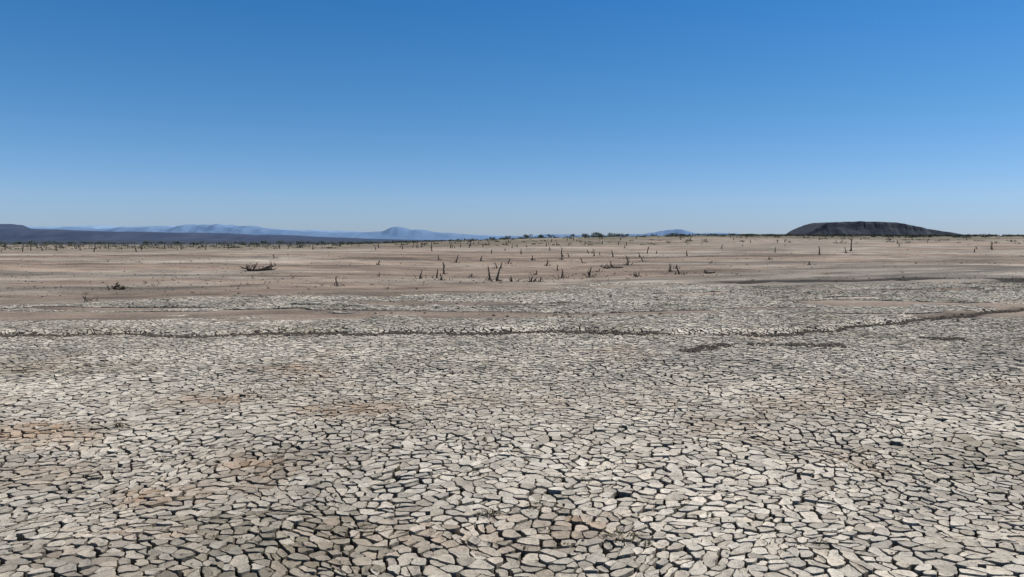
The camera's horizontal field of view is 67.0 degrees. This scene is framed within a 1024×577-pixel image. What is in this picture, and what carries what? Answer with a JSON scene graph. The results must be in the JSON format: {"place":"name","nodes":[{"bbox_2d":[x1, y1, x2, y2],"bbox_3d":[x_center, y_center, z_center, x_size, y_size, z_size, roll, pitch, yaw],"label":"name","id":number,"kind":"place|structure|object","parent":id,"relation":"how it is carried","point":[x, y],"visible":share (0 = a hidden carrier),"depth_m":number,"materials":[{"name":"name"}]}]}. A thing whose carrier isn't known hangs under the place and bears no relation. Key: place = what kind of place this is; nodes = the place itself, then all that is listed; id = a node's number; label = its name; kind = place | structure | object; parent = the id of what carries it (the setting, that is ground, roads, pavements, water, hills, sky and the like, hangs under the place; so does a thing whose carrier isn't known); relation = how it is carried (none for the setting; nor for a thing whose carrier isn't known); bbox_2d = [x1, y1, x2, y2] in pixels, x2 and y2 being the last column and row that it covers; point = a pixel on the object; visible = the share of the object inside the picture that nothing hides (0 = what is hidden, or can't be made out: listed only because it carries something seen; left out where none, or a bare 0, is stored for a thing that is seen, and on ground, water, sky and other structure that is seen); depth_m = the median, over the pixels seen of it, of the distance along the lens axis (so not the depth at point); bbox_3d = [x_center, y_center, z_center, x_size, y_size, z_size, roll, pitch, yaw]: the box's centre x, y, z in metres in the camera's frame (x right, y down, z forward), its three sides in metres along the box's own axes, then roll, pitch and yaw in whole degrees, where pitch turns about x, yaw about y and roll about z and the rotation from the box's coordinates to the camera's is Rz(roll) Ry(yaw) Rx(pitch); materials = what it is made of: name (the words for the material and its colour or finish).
{"place":"outdoors","nodes":[
{"label":"outdoors","id":0,"kind":"place"},
{"bbox_2d":[0,224,403,239],"bbox_3d":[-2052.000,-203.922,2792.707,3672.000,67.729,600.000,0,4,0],"label":"dark ridge","id":1,"kind":"structure","parent":0,"point":[14,232],"depth_m":2592.10,"materials":[{"name":"stone"}]},
{"bbox_2d":[26,225,535,235],"bbox_3d":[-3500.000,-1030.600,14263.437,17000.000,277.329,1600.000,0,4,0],"label":"mountain range","id":2,"kind":"structure","parent":0,"point":[96,227],"depth_m":13926.57,"materials":[{"name":"blue stone"}]},
{"bbox_2d":[31,224,737,239],"bbox_3d":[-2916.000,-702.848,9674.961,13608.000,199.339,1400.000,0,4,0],"label":"mountain range","id":3,"kind":"structure","parent":0,"point":[399,233],"depth_m":9248.69,"materials":[{"name":"blue stone"}]},
{"bbox_2d":[0,249,1021,550],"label":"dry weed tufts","id":4,"kind":"object","parent":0,"point":[116,425],"visible":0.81,"depth_m":6.20,"materials":[{"name":"brown plant"}]},
{"bbox_2d":[0,235,1023,576],"bbox_3d":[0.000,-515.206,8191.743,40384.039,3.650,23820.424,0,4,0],"label":"ground","id":5,"kind":"structure","parent":0,"point":[880,259],"depth_m":42.66,"materials":[{"name":"soil"}]},
{"bbox_2d":[82,294,98,302],"bbox_3d":[-11.189,0.282,20.560,0.402,0.311,0.609,-2,4,-33],"label":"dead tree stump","id":6,"kind":"object","parent":5,"relation":"on","point":[88,299],"visible":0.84,"depth_m":20.50,"materials":[{"name":"brown wood"}]},
{"bbox_2d":[112,281,125,289],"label":"driftwood branches","id":7,"kind":"object","parent":5,"relation":"on","point":[119,286],"visible":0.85,"depth_m":25.51,"materials":[{"name":"brown wood"}]},
{"bbox_2d":[239,260,276,270],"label":"driftwood branches","id":8,"kind":"object","parent":5,"relation":"on","point":[261,269],"visible":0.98,"depth_m":43.03,"materials":[{"name":"brown wood"}]},
{"bbox_2d":[485,266,498,280],"bbox_3d":[-0.825,-0.588,32.055,0.716,0.698,0.252,-1,4,-13],"label":"dead tree stump","id":9,"kind":"object","parent":5,"relation":"on","point":[489,278],"visible":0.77,"depth_m":32.01,"materials":[{"name":"brown wood"}]},
{"bbox_2d":[488,263,501,281],"bbox_3d":[-0.651,-0.610,30.633,0.661,0.828,0.295,-1,4,-9],"label":"dead tree stump","id":10,"kind":"object","parent":5,"relation":"on","point":[497,274],"visible":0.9,"depth_m":30.66,"materials":[{"name":"brown wood"}]},
{"bbox_2d":[1,235,1015,256],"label":"distant dead trunks","id":11,"kind":"object","parent":5,"relation":"on","point":[389,243],"visible":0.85,"depth_m":132.39,"materials":[{"name":"brown wood"}]},
{"bbox_2d":[0,282,1023,576],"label":"cracked mud plates","id":12,"kind":"object","parent":5,"relation":"on","point":[874,514],"visible":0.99,"depth_m":6.61,"materials":[{"name":"beige soil"}]},
{"bbox_2d":[0,308,1023,338],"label":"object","id":13,"kind":"object","parent":12,"relation":"on","point":[505,331],"visible":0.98,"depth_m":13.95,"materials":[{"name":"soil"}]},
{"bbox_2d":[1,323,1023,571],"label":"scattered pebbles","id":14,"kind":"object","parent":12,"relation":"on","point":[423,477],"visible":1,"depth_m":6.92,"materials":[{"name":"grey stone"}]},
{"bbox_2d":[675,336,965,352],"bbox_3d":[5.143,0.898,12.655,5.571,0.076,1.091,-1,4,-15],"label":"ground crack","id":15,"kind":"object","parent":12,"relation":"on","point":[701,347],"visible":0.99,"depth_m":12.39,"materials":[{"name":"soil"}]},
{"bbox_2d":[0,233,1023,249],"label":"distant scrub","id":16,"kind":"object","parent":5,"relation":"on","point":[677,235],"visible":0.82,"depth_m":208.07,"materials":[{"name":"green plant"}]},
{"bbox_2d":[4,253,1021,321],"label":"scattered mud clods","id":17,"kind":"object","parent":5,"relation":"on","point":[475,282],"visible":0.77,"depth_m":26.31,"materials":[{"name":"soil"}]},
{"bbox_2d":[490,232,678,238],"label":"distant trees","id":18,"kind":"object","parent":5,"relation":"on","point":[585,235],"visible":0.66,"depth_m":398.74,"materials":[{"name":"green plant"}]},
{"bbox_2d":[600,264,622,268],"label":"driftwood branches","id":19,"kind":"object","parent":5,"relation":"on","point":[607,267],"visible":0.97,"depth_m":45.80,"materials":[{"name":"brown wood"}]},
{"bbox_2d":[674,266,686,274],"bbox_3d":[7.731,-0.786,35.553,0.625,0.507,0.450,2,4,30],"label":"dead tree stump","id":20,"kind":"object","parent":5,"relation":"on","point":[679,272],"visible":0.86,"depth_m":35.52,"materials":[{"name":"brown wood"}]},
{"bbox_2d":[0,0,1023,235],"label":"sky","id":21,"kind":"structure","parent":0,"point":[482,117],"materials":[{"name":"blue"}]},
{"bbox_2d":[787,221,962,235],"bbox_3d":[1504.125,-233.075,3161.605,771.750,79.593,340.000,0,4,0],"label":"mesa","id":22,"kind":"structure","parent":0,"point":[855,228],"depth_m":3032.02,"materials":[{"name":"stone"}]}
]}

